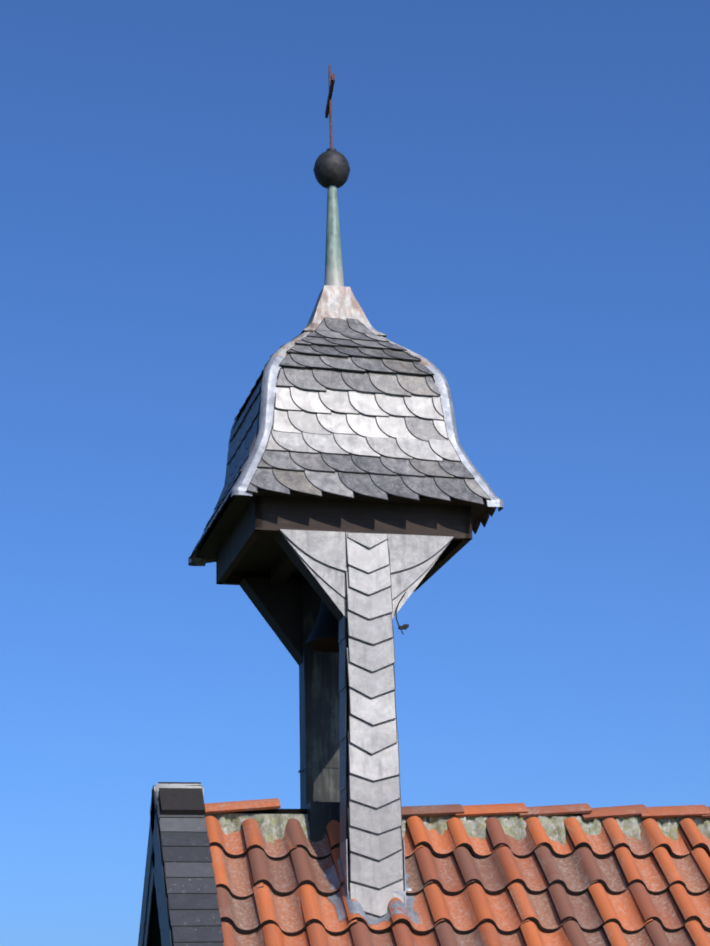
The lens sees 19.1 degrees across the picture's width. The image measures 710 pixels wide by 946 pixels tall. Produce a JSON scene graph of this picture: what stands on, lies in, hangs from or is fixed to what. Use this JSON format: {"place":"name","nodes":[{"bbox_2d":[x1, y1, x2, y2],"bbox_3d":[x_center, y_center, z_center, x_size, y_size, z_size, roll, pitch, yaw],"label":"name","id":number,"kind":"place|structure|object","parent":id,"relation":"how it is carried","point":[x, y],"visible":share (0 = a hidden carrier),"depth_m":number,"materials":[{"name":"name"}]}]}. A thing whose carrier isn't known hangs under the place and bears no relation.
{"place":"outdoors","nodes":[
{"label":"outdoors","id":0,"kind":"place"},
{"bbox_2d":[196,490,488,591],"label":"soffit","id":1,"kind":"structure","parent":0,"point":[240,544],"depth_m":10.76,"materials":[{"name":"brown wood"}]},
{"bbox_2d":[201,370,486,547],"bbox_3d":[-0.099,-0.347,11.435,1.324,1.370,1.324,3,-18,-13],"label":"roof underlayment","id":2,"kind":"object","parent":1,"relation":"on","point":[225,506],"depth_m":11.16,"materials":[{"name":"black"}]},
{"bbox_2d":[0,0,709,945],"label":"sky","id":3,"kind":"structure","parent":0,"point":[524,200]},
{"label":"ground","id":4,"kind":"structure","parent":0,"visible":0},
{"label":"building walls","id":5,"kind":"object","parent":4,"relation":"on","visible":0},
{"bbox_2d":[217,809,700,816],"bbox_3d":[1.094,2.788,10.706,4.209,2.115,3.958,2,-18,-11],"label":"board","id":6,"kind":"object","parent":5,"relation":"on","point":[285,811],"depth_m":10.66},
{"bbox_2d":[138,782,223,945],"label":"gable verge slates","id":7,"kind":"object","parent":6,"relation":"attached to","point":[180,906],"visible":1,"depth_m":10.19,"materials":[{"name":"grey stone"}]},
{"bbox_2d":[152,784,203,811],"bbox_3d":[-0.897,1.654,10.638,0.249,0.148,0.150,2,-18,-11],"label":"metal cap flashing","id":8,"kind":"object","parent":7,"relation":"on","point":[156,787],"visible":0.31,"depth_m":10.59,"materials":[{"name":"grey metal"}]},
{"bbox_2d":[274,532,349,887],"bbox_3d":[0.066,1.352,10.425,0.910,2.140,0.137,3,-18,-13],"label":"post","id":9,"kind":"object","parent":6,"relation":"on","point":[307,575],"visible":0.13,"depth_m":10.59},
{"bbox_2d":[298,578,339,808],"bbox_3d":[-0.157,1.596,11.320,0.263,2.068,0.188,3,-18,-13],"label":"rear post","id":10,"kind":"object","parent":6,"relation":"on","point":[319,698],"visible":0.5,"depth_m":11.32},
{"bbox_2d":[239,578,302,665],"bbox_3d":[-0.177,0.837,11.569,0.910,0.470,0.146,3,-18,-13],"label":"post bracket","id":11,"kind":"object","parent":10,"relation":"attached to","point":[279,606],"visible":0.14,"depth_m":11.48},
{"bbox_2d":[302,802,339,841],"bbox_3d":[-0.052,1.851,10.884,0.460,0.218,0.560,2,-18,-11],"label":"post base flashing","id":12,"kind":"object","parent":6,"relation":"on","point":[321,815],"visible":0.07,"depth_m":10.60,"materials":[{"name":"metal"}]},
{"bbox_2d":[279,529,454,918],"bbox_3d":[0.071,1.295,10.418,0.918,2.045,0.182,3,-18,-13],"label":"support post","id":13,"kind":"object","parent":6,"relation":"on","point":[366,581],"visible":1,"depth_m":10.42,"materials":[{"name":"grey stone"}]},
{"bbox_2d":[189,317,496,562],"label":"cap slates","id":14,"kind":"object","parent":13,"relation":"on","point":[360,414],"visible":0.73,"depth_m":10.87,"materials":[{"name":"grey stone"}]},
{"bbox_2d":[305,599,338,652],"bbox_3d":[-0.063,0.718,11.109,0.410,0.440,0.410,3,-18,-13],"label":"bell","id":15,"kind":"object","parent":14,"relation":"hanging from","point":[324,636],"visible":0.21,"depth_m":11.01,"materials":[{"name":"brown metal"}]},
{"bbox_2d":[301,285,386,337],"bbox_3d":[-0.111,-0.847,11.589,0.466,0.335,0.466,3,-18,-13],"label":"spire base flashing","id":16,"kind":"object","parent":14,"relation":"on","point":[339,302],"visible":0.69,"depth_m":11.49,"materials":[{"name":"grey metal"}]},
{"bbox_2d":[324,186,343,285],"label":"spire","id":17,"kind":"structure","parent":16,"relation":"on","point":[333,267],"depth_m":11.68,"materials":[{"name":"metal"}]},
{"bbox_2d":[313,148,349,188],"bbox_3d":[-0.131,-1.715,11.858,0.209,0.242,0.209,3,-18,-13],"label":"ball finial","id":18,"kind":"object","parent":17,"relation":"on","point":[331,167],"visible":0.92,"depth_m":11.78,"materials":[{"name":"black metal"}]},
{"bbox_2d":[325,65,334,147],"bbox_3d":[-0.141,-2.080,11.970,0.016,0.537,0.470,0,-17,-6],"label":"cross","id":19,"kind":"object","parent":18,"relation":"on","point":[328,110],"visible":0.9,"depth_m":11.94,"materials":[{"name":"brown metal"}]},
{"bbox_2d":[188,323,502,565],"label":"lead hips","id":20,"kind":"object","parent":14,"relation":"on","point":[269,388],"visible":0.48,"depth_m":10.87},
{"bbox_2d":[395,592,408,633],"bbox_3d":[0.235,0.702,10.568,0.065,0.220,0.020,3,-18,-13],"label":"lamp","id":21,"kind":"object","parent":13,"relation":"attached to","point":[404,627],"visible":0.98,"depth_m":10.55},
{"bbox_2d":[324,839,421,924],"bbox_3d":[0.090,1.992,10.198,0.429,0.416,0.376,2,-18,-11],"label":"base flashing","id":22,"kind":"object","parent":6,"relation":"on","point":[354,907],"visible":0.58,"depth_m":10.14,"materials":[{"name":"grey metal"}]},
{"bbox_2d":[205,816,709,945],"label":"roof pantiles","id":23,"kind":"object","parent":6,"relation":"on","point":[611,884],"visible":0.9,"depth_m":10.33,"materials":[{"name":"ceramic"}]},
{"bbox_2d":[205,813,709,845],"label":"ridge mortar","id":24,"kind":"object","parent":6,"relation":"on","point":[272,827],"visible":0.4,"depth_m":10.81,"materials":[{"name":"grey concrete"}]},
{"bbox_2d":[205,798,709,819],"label":"ridge tiles","id":25,"kind":"object","parent":6,"relation":"on","point":[586,811],"visible":0.73,"depth_m":10.88,"materials":[{"name":"orange tile"}]}
]}

